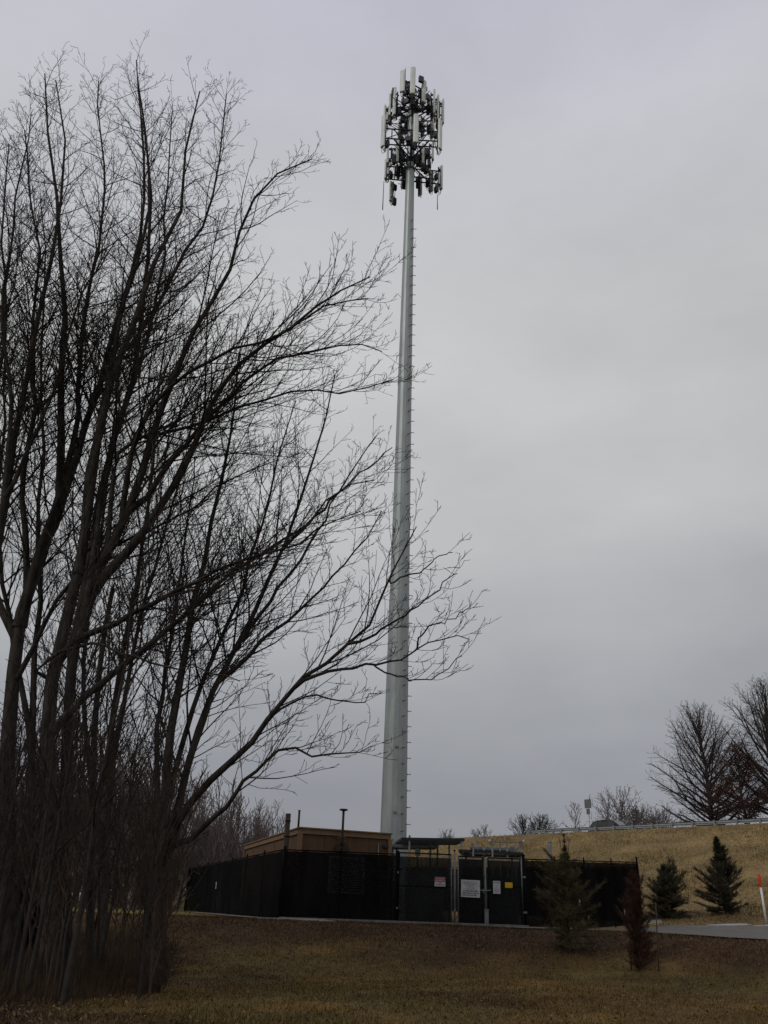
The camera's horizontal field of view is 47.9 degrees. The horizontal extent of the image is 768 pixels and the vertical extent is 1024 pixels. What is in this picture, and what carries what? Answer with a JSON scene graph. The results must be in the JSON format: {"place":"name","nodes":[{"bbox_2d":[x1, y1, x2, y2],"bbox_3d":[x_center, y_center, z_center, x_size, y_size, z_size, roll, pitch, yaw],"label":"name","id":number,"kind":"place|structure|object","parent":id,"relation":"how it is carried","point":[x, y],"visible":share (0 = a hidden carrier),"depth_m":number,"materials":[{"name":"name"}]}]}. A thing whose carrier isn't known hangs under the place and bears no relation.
{"place":"outdoors","nodes":[
{"label":"outdoors","id":0,"kind":"place"},
{"bbox_2d":[0,823,767,1023],"bbox_3d":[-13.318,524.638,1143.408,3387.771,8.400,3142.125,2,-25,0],"label":"ground","id":1,"kind":"structure","parent":0,"point":[759,864],"depth_m":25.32,"materials":[{"name":"plant"}]},
{"bbox_2d":[0,713,38,888],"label":"sapling","id":2,"kind":"object","parent":1,"relation":"on","point":[12,770],"visible":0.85,"depth_m":17.99,"materials":[{"name":"brown plant"}]},
{"bbox_2d":[0,733,38,879],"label":"sapling","id":3,"kind":"object","parent":1,"relation":"on","point":[1,750],"visible":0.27,"depth_m":22.15,"materials":[{"name":"brown plant"}]},
{"bbox_2d":[2,633,56,807],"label":"sapling","id":4,"kind":"object","parent":1,"relation":"on","point":[29,708],"visible":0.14,"depth_m":30.16,"materials":[{"name":"brown plant"}]},
{"bbox_2d":[0,726,68,922],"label":"sapling","id":5,"kind":"object","parent":1,"relation":"on","point":[3,815],"visible":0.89,"depth_m":17.21,"materials":[{"name":"brown plant"}]},
{"bbox_2d":[17,810,57,909],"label":"sapling","id":6,"kind":"object","parent":1,"relation":"on","point":[26,870],"visible":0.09,"depth_m":25.19,"materials":[{"name":"brown plant"}]},
{"bbox_2d":[3,671,73,858],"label":"sapling","id":7,"kind":"object","parent":1,"relation":"on","point":[36,743],"visible":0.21,"depth_m":27.17,"materials":[{"name":"brown plant"}]},
{"bbox_2d":[0,592,85,880],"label":"sapling","id":8,"kind":"object","parent":1,"relation":"on","point":[16,787],"visible":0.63,"depth_m":19.66,"materials":[{"name":"brown plant"}]},
{"bbox_2d":[0,608,103,871],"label":"sapling","id":9,"kind":"object","parent":1,"relation":"on","point":[34,793],"visible":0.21,"depth_m":24.21,"materials":[{"name":"brown plant"}]},
{"bbox_2d":[3,704,101,973],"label":"sapling","id":10,"kind":"object","parent":1,"relation":"on","point":[33,932],"visible":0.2,"depth_m":20.65,"materials":[{"name":"brown plant"}]},
{"bbox_2d":[0,177,117,945],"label":"bare tree","id":11,"kind":"object","parent":1,"relation":"on","point":[39,615],"visible":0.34,"depth_m":30.60,"materials":[{"name":"brown plant"}]},
{"bbox_2d":[0,558,117,988],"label":"sapling","id":12,"kind":"object","parent":1,"relation":"on","point":[15,944],"visible":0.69,"depth_m":18.87,"materials":[{"name":"brown plant"}]},
{"bbox_2d":[11,728,122,994],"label":"sapling","id":13,"kind":"object","parent":1,"relation":"on","point":[64,894],"visible":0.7,"depth_m":17.38,"materials":[{"name":"brown plant"}]},
{"bbox_2d":[9,719,124,982],"bbox_3d":[-7.136,7.329,18.671,2.312,5.852,2.384,-9,-27,22],"label":"sapling","id":14,"kind":"object","parent":1,"relation":"on","point":[32,881],"visible":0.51,"depth_m":18.58,"materials":[{"name":"brown plant"}]},
{"bbox_2d":[0,569,136,997],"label":"sapling","id":15,"kind":"object","parent":1,"relation":"on","point":[22,948],"visible":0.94,"depth_m":16.93,"materials":[{"name":"brown plant"}]},
{"bbox_2d":[15,635,124,964],"bbox_3d":[-9.059,8.075,25.037,2.815,9.559,2.868,-10,-27,24],"label":"sapling","id":16,"kind":"object","parent":1,"relation":"on","point":[83,720],"visible":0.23,"depth_m":25.84,"materials":[{"name":"brown plant"}]},
{"bbox_2d":[17,589,123,948],"bbox_3d":[-9.949,7.933,27.566,3.361,11.414,3.424,-7,-26,18],"label":"sapling","id":17,"kind":"object","parent":1,"relation":"on","point":[79,708],"visible":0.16,"depth_m":28.19,"materials":[{"name":"brown plant"}]},
{"bbox_2d":[24,636,129,982],"bbox_3d":[-7.189,6.614,19.840,2.344,7.959,2.388,5,-25,-6],"label":"sapling","id":18,"kind":"object","parent":1,"relation":"on","point":[49,910],"visible":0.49,"depth_m":20.19,"materials":[{"name":"brown plant"}]},
{"bbox_2d":[0,511,155,998],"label":"sapling","id":19,"kind":"object","parent":1,"relation":"on","point":[30,976],"visible":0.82,"depth_m":17.79,"materials":[{"name":"brown plant"}]},
{"bbox_2d":[72,768,88,906],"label":"bare tree","id":20,"kind":"object","parent":1,"relation":"on","point":[76,859],"visible":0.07,"depth_m":57.32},
{"bbox_2d":[0,51,164,555],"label":"bare tree","id":21,"kind":"object","parent":1,"relation":"on","point":[9,480],"visible":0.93,"depth_m":26.52,"materials":[{"name":"brown plant"}]},
{"bbox_2d":[0,926,169,1007],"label":"undergrowth","id":22,"kind":"object","parent":1,"relation":"on","point":[78,984],"visible":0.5,"depth_m":17.72,"materials":[{"name":"brown plant"}]},
{"bbox_2d":[57,750,126,920],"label":"sapling","id":23,"kind":"object","parent":1,"relation":"on","point":[82,868],"visible":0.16,"depth_m":24.02,"materials":[{"name":"brown plant"}]},
{"bbox_2d":[47,705,139,1000],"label":"sapling","id":24,"kind":"object","parent":1,"relation":"on","point":[61,982],"visible":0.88,"depth_m":16.75,"materials":[{"name":"brown plant"}]},
{"bbox_2d":[85,582,114,961],"bbox_3d":[-8.339,7.242,25.640,1.353,10.962,0.256,2,-25,0],"label":"tree snag","id":25,"kind":"object","parent":1,"relation":"on","point":[90,930],"visible":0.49,"depth_m":24.07,"materials":[{"name":"brown plant"}]},
{"bbox_2d":[58,574,153,867],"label":"sapling","id":26,"kind":"object","parent":1,"relation":"on","point":[104,702],"visible":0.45,"depth_m":24.55,"materials":[{"name":"brown plant"}]},
{"bbox_2d":[6,430,208,1003],"bbox_3d":[-5.399,3.699,17.848,3.503,11.895,3.568,-10,-27,24],"label":"sapling","id":27,"kind":"object","parent":1,"relation":"on","point":[65,994],"visible":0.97,"depth_m":17.52,"materials":[{"name":"brown plant"}]},
{"bbox_2d":[74,708,148,906],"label":"bare tree","id":28,"kind":"object","parent":1,"relation":"on","point":[131,727],"visible":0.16,"depth_m":57.03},
{"bbox_2d":[80,746,150,908],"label":"bare tree","id":29,"kind":"object","parent":1,"relation":"on","point":[121,777],"visible":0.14,"depth_m":54.34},
{"bbox_2d":[84,613,157,824],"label":"sapling","id":30,"kind":"object","parent":1,"relation":"on","point":[125,718],"visible":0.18,"depth_m":29.99,"materials":[{"name":"brown plant"}]},
{"bbox_2d":[82,743,160,967],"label":"sapling","id":31,"kind":"object","parent":1,"relation":"on","point":[106,904],"visible":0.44,"depth_m":23.09,"materials":[{"name":"brown plant"}]},
{"bbox_2d":[103,793,140,907],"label":"bare tree","id":32,"kind":"object","parent":1,"relation":"on","point":[117,890],"visible":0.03,"depth_m":61.65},
{"bbox_2d":[74,668,172,970],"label":"sapling","id":33,"kind":"object","parent":1,"relation":"on","point":[98,909],"visible":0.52,"depth_m":22.99,"materials":[{"name":"brown plant"}]},
{"bbox_2d":[85,700,163,931],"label":"sapling","id":34,"kind":"object","parent":1,"relation":"on","point":[148,723],"visible":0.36,"depth_m":28.65,"materials":[{"name":"brown plant"}]},
{"bbox_2d":[94,755,190,987],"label":"sapling","id":35,"kind":"object","parent":1,"relation":"on","point":[124,896],"visible":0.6,"depth_m":18.51,"materials":[{"name":"brown plant"}]},
{"bbox_2d":[118,937,168,989],"bbox_3d":[-5.002,9.427,17.879,0.996,1.158,0.946,-10,-28,25],"label":"brush","id":36,"kind":"object","parent":1,"relation":"on","point":[139,965],"visible":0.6,"depth_m":17.84,"materials":[{"name":"brown plant"}]},
{"bbox_2d":[25,274,268,947],"bbox_3d":[-8.783,0.983,31.441,9.020,26.898,5.191,-10,-27,23],"label":"bare tree","id":37,"kind":"object","parent":1,"relation":"on","point":[103,923],"visible":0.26,"depth_m":30.05,"materials":[{"name":"brown plant"}]},
{"bbox_2d":[110,751,183,909],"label":"bare tree","id":38,"kind":"object","parent":1,"relation":"on","point":[135,883],"visible":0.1,"depth_m":52.72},
{"bbox_2d":[135,966,160,993],"bbox_3d":[-4.777,9.572,17.549,0.524,0.606,0.476,9,-26,-15],"label":"brush","id":39,"kind":"object","parent":1,"relation":"on","point":[146,982],"visible":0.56,"depth_m":17.52,"materials":[{"name":"brown plant"}]},
{"bbox_2d":[113,716,191,979],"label":"sapling","id":40,"kind":"object","parent":1,"relation":"on","point":[154,780],"visible":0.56,"depth_m":20.75,"materials":[{"name":"brown plant"}]},
{"bbox_2d":[109,678,204,1000],"bbox_3d":[-4.642,6.394,17.158,1.758,6.402,2.265,3,-25,-3],"label":"sapling","id":41,"kind":"object","parent":1,"relation":"on","point":[147,907],"visible":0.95,"depth_m":17.21,"materials":[{"name":"brown plant"}]},
{"bbox_2d":[119,794,199,996],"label":"sapling","id":42,"kind":"object","parent":1,"relation":"on","point":[154,903],"visible":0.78,"depth_m":17.68,"materials":[{"name":"brown plant"}]},
{"bbox_2d":[151,962,171,991],"bbox_3d":[-4.630,9.663,17.842,0.463,0.668,0.566,8,-25,-13],"label":"brush","id":43,"kind":"object","parent":1,"relation":"on","point":[164,978],"visible":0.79,"depth_m":17.85,"materials":[{"name":"brown plant"}]},
{"bbox_2d":[130,814,196,913],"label":"sapling","id":44,"kind":"object","parent":1,"relation":"on","point":[173,871],"visible":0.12,"depth_m":23.91,"materials":[{"name":"brown plant"}]},
{"bbox_2d":[134,751,198,872],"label":"bare tree","id":45,"kind":"object","parent":1,"relation":"on","point":[175,800],"visible":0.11,"depth_m":55.59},
{"bbox_2d":[0,41,333,969],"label":"bare tree","id":46,"kind":"object","parent":1,"relation":"on","point":[10,911],"visible":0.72,"depth_m":27.69,"materials":[{"name":"brown plant"}]},
{"bbox_2d":[145,929,188,986],"bbox_3d":[-4.729,9.726,18.732,1.092,1.338,1.151,7,-25,-10],"label":"brush","id":47,"kind":"object","parent":1,"relation":"on","point":[167,951],"visible":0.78,"depth_m":18.75,"materials":[{"name":"brown plant"}]},
{"bbox_2d":[132,754,219,938],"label":"sapling","id":48,"kind":"object","parent":1,"relation":"on","point":[189,812],"visible":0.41,"depth_m":20.88,"materials":[{"name":"brown plant"}]},
{"bbox_2d":[167,778,201,900],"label":"bare tree","id":49,"kind":"object","parent":1,"relation":"on","point":[182,836],"visible":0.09,"depth_m":63.41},
{"bbox_2d":[172,770,216,910],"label":"bare tree","id":50,"kind":"object","parent":1,"relation":"on","point":[198,818],"visible":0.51,"depth_m":54.09,"materials":[{"name":"plant"}]},
{"bbox_2d":[187,806,217,905],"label":"bare tree","id":51,"kind":"object","parent":1,"relation":"on","point":[204,854],"visible":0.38,"depth_m":54.56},
{"bbox_2d":[182,822,222,904],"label":"bare tree","id":52,"kind":"object","parent":1,"relation":"on","point":[205,849],"visible":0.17,"depth_m":58.28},
{"bbox_2d":[187,779,218,846],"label":"bare tree","id":53,"kind":"object","parent":1,"relation":"on","point":[206,803],"visible":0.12,"depth_m":85.85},
{"bbox_2d":[187,826,220,908],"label":"bare tree","id":54,"kind":"object","parent":1,"relation":"on","point":[208,851],"visible":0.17,"depth_m":56.43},
{"bbox_2d":[193,798,234,908],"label":"bare tree","id":55,"kind":"object","parent":1,"relation":"on","point":[220,849],"visible":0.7,"depth_m":51.09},
{"bbox_2d":[0,29,432,979],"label":"bare tree","id":56,"kind":"object","parent":1,"relation":"on","point":[86,547],"visible":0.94,"depth_m":24.65,"materials":[{"name":"brown plant"}]},
{"bbox_2d":[205,776,253,910],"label":"bare tree","id":57,"kind":"object","parent":1,"relation":"on","point":[232,836],"visible":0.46,"depth_m":59.22,"materials":[{"name":"plant"}]},
{"bbox_2d":[213,778,256,862],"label":"bare tree","id":58,"kind":"object","parent":1,"relation":"on","point":[241,802],"visible":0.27,"depth_m":66.35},
{"bbox_2d":[184,846,286,917],"bbox_3d":[-8.069,18.837,43.248,0.126,2.778,24.800,10,-26,-17],"label":"privacy fence","id":59,"kind":"object","parent":1,"relation":"on","point":[253,902],"visible":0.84,"depth_m":39.05,"materials":[{"name":"fabric"}]},
{"bbox_2d":[223,837,253,911],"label":"bare tree","id":60,"kind":"object","parent":1,"relation":"on","point":[232,849],"visible":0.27,"depth_m":51.83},
{"bbox_2d":[225,812,272,882],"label":"bare tree","id":61,"kind":"object","parent":1,"relation":"on","point":[245,828],"visible":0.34,"depth_m":53.68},
{"bbox_2d":[245,798,274,842],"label":"bare tree","id":62,"kind":"object","parent":1,"relation":"on","point":[258,809],"visible":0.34,"depth_m":55.69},
{"bbox_2d":[260,799,285,836],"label":"bare tree","id":63,"kind":"object","parent":1,"relation":"on","point":[282,823],"visible":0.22,"depth_m":59.82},
{"bbox_2d":[278,813,290,917],"bbox_3d":[-4.035,14.329,35.068,0.260,3.962,0.260,2,-25,0],"label":"flue pipe","id":64,"kind":"object","parent":1,"relation":"on","point":[287,829],"visible":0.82,"depth_m":35.48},
{"bbox_2d":[112,342,499,981],"bbox_3d":[-2.728,2.725,24.674,12.772,19.197,6.338,-6,-26,17],"label":"bare tree","id":65,"kind":"object","parent":1,"relation":"on","point":[203,680],"visible":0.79,"depth_m":23.71,"materials":[{"name":"brown plant"}]},
{"bbox_2d":[240,809,392,919],"bbox_3d":[-3.664,17.241,41.607,4.230,4.379,13.983,9,-26,-16],"label":"equipment shelter","id":66,"kind":"object","parent":1,"relation":"on","point":[309,838],"visible":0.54,"depth_m":36.51,"materials":[{"name":"beige paint"}]},
{"bbox_2d":[279,848,397,920],"bbox_3d":[-1.683,14.254,32.838,4.420,2.778,0.113,4,-25,-4],"label":"privacy fence","id":67,"kind":"object","parent":1,"relation":"on","point":[367,871],"visible":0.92,"depth_m":32.82,"materials":[{"name":"fabric"}]},
{"bbox_2d":[0,913,767,1023],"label":"fallen leaves","id":68,"kind":"object","parent":1,"relation":"on","point":[143,1014],"visible":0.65,"depth_m":19.93,"materials":[{"name":"brown plant"}]},
{"bbox_2d":[396,850,399,920],"bbox_3d":[0.515,14.451,32.982,0.108,2.881,0.103,2,-25,0],"label":"gate post","id":69,"kind":"object","parent":1,"relation":"on","point":[398,851],"visible":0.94,"depth_m":33.16,"materials":[{"name":"black metal"}]},
{"bbox_2d":[398,852,451,922],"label":"chain link gate","id":70,"kind":"structure","parent":69,"relation":"attached to","point":[423,901],"depth_m":33.09,"materials":[{"name":"black metal"}]},
{"bbox_2d":[435,877,444,886],"bbox_3d":[2.151,14.199,33.182,0.412,0.328,0.016,4,-25,-4],"label":"notice sign","id":71,"kind":"object","parent":70,"relation":"attached to","point":[439,881],"visible":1,"depth_m":33.18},
{"bbox_2d":[279,917,528,927],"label":"kerb","id":72,"kind":"structure","parent":1,"relation":"on","point":[418,922],"depth_m":32.09,"materials":[{"name":"concrete"}]},
{"bbox_2d":[380,67,443,919],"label":"cell tower","id":73,"kind":"structure","parent":1,"relation":"on","point":[394,807],"depth_m":53.09,"materials":[{"name":"metal"}]},
{"bbox_2d":[390,839,436,919],"bbox_3d":[1.173,16.503,38.553,2.233,3.467,2.656,2,-25,0],"label":"cable tray","id":74,"kind":"object","parent":1,"relation":"on","point":[430,847],"visible":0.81,"depth_m":38.44,"materials":[{"name":"grey metal"}]},
{"bbox_2d":[394,835,464,919],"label":"cable bridge","id":75,"kind":"structure","parent":1,"relation":"on","point":[409,841],"depth_m":37.91,"materials":[{"name":"metal"}]},
{"bbox_2d":[453,849,455,922],"bbox_3d":[2.715,14.554,33.174,0.092,2.994,0.087,2,-25,0],"label":"gate post","id":76,"kind":"object","parent":1,"relation":"on","point":[454,873],"visible":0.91,"depth_m":33.22,"materials":[{"name":"grey metal"}]},
{"bbox_2d":[469,824,492,836],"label":"bare tree","id":77,"kind":"object","parent":1,"relation":"on","point":[480,834],"visible":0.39,"depth_m":119.00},
{"bbox_2d":[484,855,486,908],"bbox_3d":[3.908,14.710,33.232,0.092,2.835,0.087,2,-25,0],"label":"gate post","id":78,"kind":"object","parent":1,"relation":"on","point":[485,876],"visible":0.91,"depth_m":33.52,"materials":[{"name":"grey metal"}]},
{"bbox_2d":[458,856,490,923],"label":"chain link gate","id":79,"kind":"structure","parent":78,"relation":"attached to","point":[473,911],"depth_m":33.14,"materials":[{"name":"black metal"}]},
{"bbox_2d":[461,879,479,897],"bbox_3d":[3.323,14.466,33.188,0.742,0.621,0.016,4,-25,-4],"label":"printed sign","id":80,"kind":"object","parent":79,"relation":"attached to","point":[470,888],"visible":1,"depth_m":33.19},
{"bbox_2d":[458,838,523,924],"bbox_3d":[4.601,16.039,37.392,3.006,3.553,2.859,2,-25,0],"label":"equipment canopy","id":81,"kind":"object","parent":1,"relation":"on","point":[483,852],"visible":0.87,"depth_m":37.04,"materials":[{"name":"metal"}]},
{"bbox_2d":[470,840,517,903],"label":"pipe frame","id":82,"kind":"object","parent":1,"relation":"on","point":[489,848],"visible":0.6,"depth_m":40.30,"materials":[{"name":"grey metal"}]},
{"bbox_2d":[411,865,635,921],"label":"privacy fence","id":83,"kind":"object","parent":1,"relation":"on","point":[496,876],"visible":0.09,"depth_m":46.57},
{"bbox_2d":[521,854,526,924],"bbox_3d":[5.426,14.771,33.370,0.157,2.935,0.149,2,-25,0],"label":"gate post","id":84,"kind":"object","parent":1,"relation":"on","point":[524,889],"visible":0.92,"depth_m":33.40,"materials":[{"name":"black metal"}]},
{"bbox_2d":[487,857,522,924],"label":"chain link gate","id":85,"kind":"structure","parent":84,"relation":"attached to","point":[515,914],"depth_m":33.32,"materials":[{"name":"black metal"}]},
{"bbox_2d":[493,881,499,893],"bbox_3d":[4.345,14.465,33.299,0.282,0.454,0.016,4,-25,-4],"label":"antenna notice","id":86,"kind":"object","parent":85,"relation":"attached to","point":[496,887],"visible":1,"depth_m":33.30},
{"bbox_2d":[507,814,543,834],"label":"bare tree","id":87,"kind":"object","parent":1,"relation":"on","point":[523,827],"visible":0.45,"depth_m":115.66,"materials":[{"name":"brown plant"}]},
{"bbox_2d":[527,812,562,833],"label":"bare tree","id":88,"kind":"object","parent":1,"relation":"on","point":[541,823],"visible":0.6,"depth_m":110.90,"materials":[{"name":"brown plant"}]},
{"bbox_2d":[562,801,585,831],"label":"bare tree","id":89,"kind":"object","parent":1,"relation":"on","point":[574,817],"visible":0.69,"depth_m":101.32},
{"bbox_2d":[532,833,616,951],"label":"pine tree","id":90,"kind":"object","parent":1,"relation":"on","point":[566,888],"visible":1,"depth_m":27.39,"materials":[{"name":"green plant"}]},
{"bbox_2d":[525,856,641,927],"bbox_3d":[8.379,15.748,35.807,7.878,3.193,0.127,22,-31,-36],"label":"privacy fence","id":91,"kind":"object","parent":1,"relation":"on","point":[606,892],"visible":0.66,"depth_m":36.01,"materials":[{"name":"fabric"}]},
{"bbox_2d":[584,799,590,826],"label":"highway sign","id":92,"kind":"object","parent":1,"relation":"on","point":[587,803],"visible":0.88,"depth_m":79.77,"materials":[{"name":"metal"}]},
{"bbox_2d":[588,784,641,824],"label":"bare tree","id":93,"kind":"object","parent":1,"relation":"on","point":[609,807],"visible":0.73,"depth_m":108.76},
{"bbox_2d":[605,795,656,828],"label":"bare tree","id":94,"kind":"object","parent":1,"relation":"on","point":[637,816],"visible":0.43,"depth_m":108.57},
{"bbox_2d":[615,868,664,970],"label":"dead conifer","id":95,"kind":"object","parent":1,"relation":"on","point":[633,910],"visible":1,"depth_m":24.86,"materials":[{"name":"brown plant"}]},
{"bbox_2d":[527,818,767,833],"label":"guardrail","id":96,"kind":"object","parent":1,"relation":"on","point":[651,825],"visible":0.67,"depth_m":73.40,"materials":[{"name":"metal"}]},
{"bbox_2d":[647,902,658,970],"bbox_3d":[7.640,12.107,24.436,0.364,1.956,0.117,5,-25,-7],"label":"tree stake","id":97,"kind":"object","parent":1,"relation":"on","point":[657,935],"visible":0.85,"depth_m":24.50,"materials":[{"name":"brown wood"}]},
{"bbox_2d":[640,803,681,828],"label":"bare tree","id":98,"kind":"object","parent":1,"relation":"on","point":[659,820],"visible":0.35,"depth_m":110.12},
{"bbox_2d":[642,856,691,918],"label":"pine tree","id":99,"kind":"object","parent":1,"relation":"on","point":[666,890],"visible":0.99,"depth_m":39.50,"materials":[{"name":"green plant"}]},
{"bbox_2d":[645,699,764,826],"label":"bare tree","id":100,"kind":"object","parent":1,"relation":"on","point":[698,729],"visible":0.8,"depth_m":81.86,"materials":[{"name":"brown plant"}]},
{"bbox_2d":[691,836,749,914],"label":"spruce tree","id":101,"kind":"object","parent":1,"relation":"on","point":[721,888],"visible":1,"depth_m":39.36,"materials":[{"name":"green plant"}]},
{"bbox_2d":[689,738,767,823],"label":"oak tree","id":102,"kind":"object","parent":1,"relation":"on","point":[738,811],"visible":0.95,"depth_m":74.17,"materials":[{"name":"brown plant"}]},
{"bbox_2d":[701,673,767,814],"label":"bare tree","id":103,"kind":"object","parent":1,"relation":"on","point":[763,717],"visible":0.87,"depth_m":77.27,"materials":[{"name":"brown plant"}]},
{"bbox_2d":[757,873,766,922],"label":"marker post","id":104,"kind":"object","parent":1,"relation":"on","point":[761,891],"visible":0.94,"depth_m":36.21,"materials":[{"name":"white paint"}]},
{"bbox_2d":[0,0,767,894],"label":"sky","id":105,"kind":"structure","parent":0,"point":[590,319],"materials":[{"name":"grey"}]},
{"bbox_2d":[397,922,767,938],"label":"driveway","id":106,"kind":"structure","parent":0,"point":[757,932],"depth_m":32.93,"materials":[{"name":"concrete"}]},
{"bbox_2d":[406,823,767,925],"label":"hill grass","id":107,"kind":"structure","parent":0,"point":[701,887],"depth_m":57.82,"materials":[{"name":"plant"}]},
{"label":"road","id":108,"kind":"structure","parent":0,"visible":0},
{"bbox_2d":[588,819,634,831],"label":"passing car","id":109,"kind":"object","parent":108,"relation":"on","point":[605,822],"visible":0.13,"depth_m":80.14,"materials":[{"name":"paint"}]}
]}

